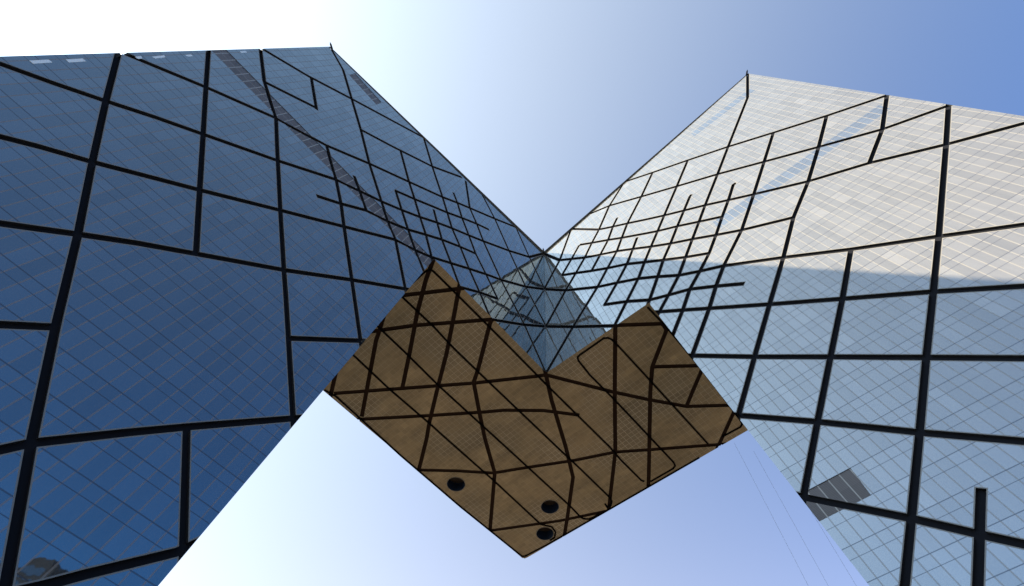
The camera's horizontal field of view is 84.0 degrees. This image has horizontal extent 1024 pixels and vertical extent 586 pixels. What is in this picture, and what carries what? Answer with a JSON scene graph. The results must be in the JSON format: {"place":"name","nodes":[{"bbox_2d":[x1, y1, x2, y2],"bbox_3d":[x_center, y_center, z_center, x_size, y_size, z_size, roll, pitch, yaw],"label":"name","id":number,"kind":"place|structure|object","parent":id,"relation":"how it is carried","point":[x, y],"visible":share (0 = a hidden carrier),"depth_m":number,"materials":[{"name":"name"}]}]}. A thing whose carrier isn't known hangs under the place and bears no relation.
{"place":"outdoors","nodes":[
{"label":"outdoors","id":0,"kind":"place"},
{"bbox_2d":[0,0,1023,585],"label":"sky","id":1,"kind":"structure","parent":0,"point":[547,107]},
{"label":"ground","id":2,"kind":"structure","parent":0,"visible":0},
{"bbox_2d":[0,42,1023,585],"bbox_3d":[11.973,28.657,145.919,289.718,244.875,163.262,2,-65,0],"label":"office skyscraper","id":3,"kind":"structure","parent":2,"relation":"on","point":[220,270],"depth_m":110.27,"materials":[{"name":"glass"}]},
{"bbox_2d":[734,443,807,584],"bbox_3d":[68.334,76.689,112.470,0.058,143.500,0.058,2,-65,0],"label":"hanging rope","id":4,"kind":"object","parent":3,"relation":"hanging from","point":[776,524],"visible":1,"depth_m":148.13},
{"bbox_2d":[754,452,827,584],"bbox_3d":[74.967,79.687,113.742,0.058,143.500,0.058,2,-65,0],"label":"hanging rope","id":5,"kind":"object","parent":3,"relation":"hanging from","point":[791,519],"visible":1,"depth_m":151.31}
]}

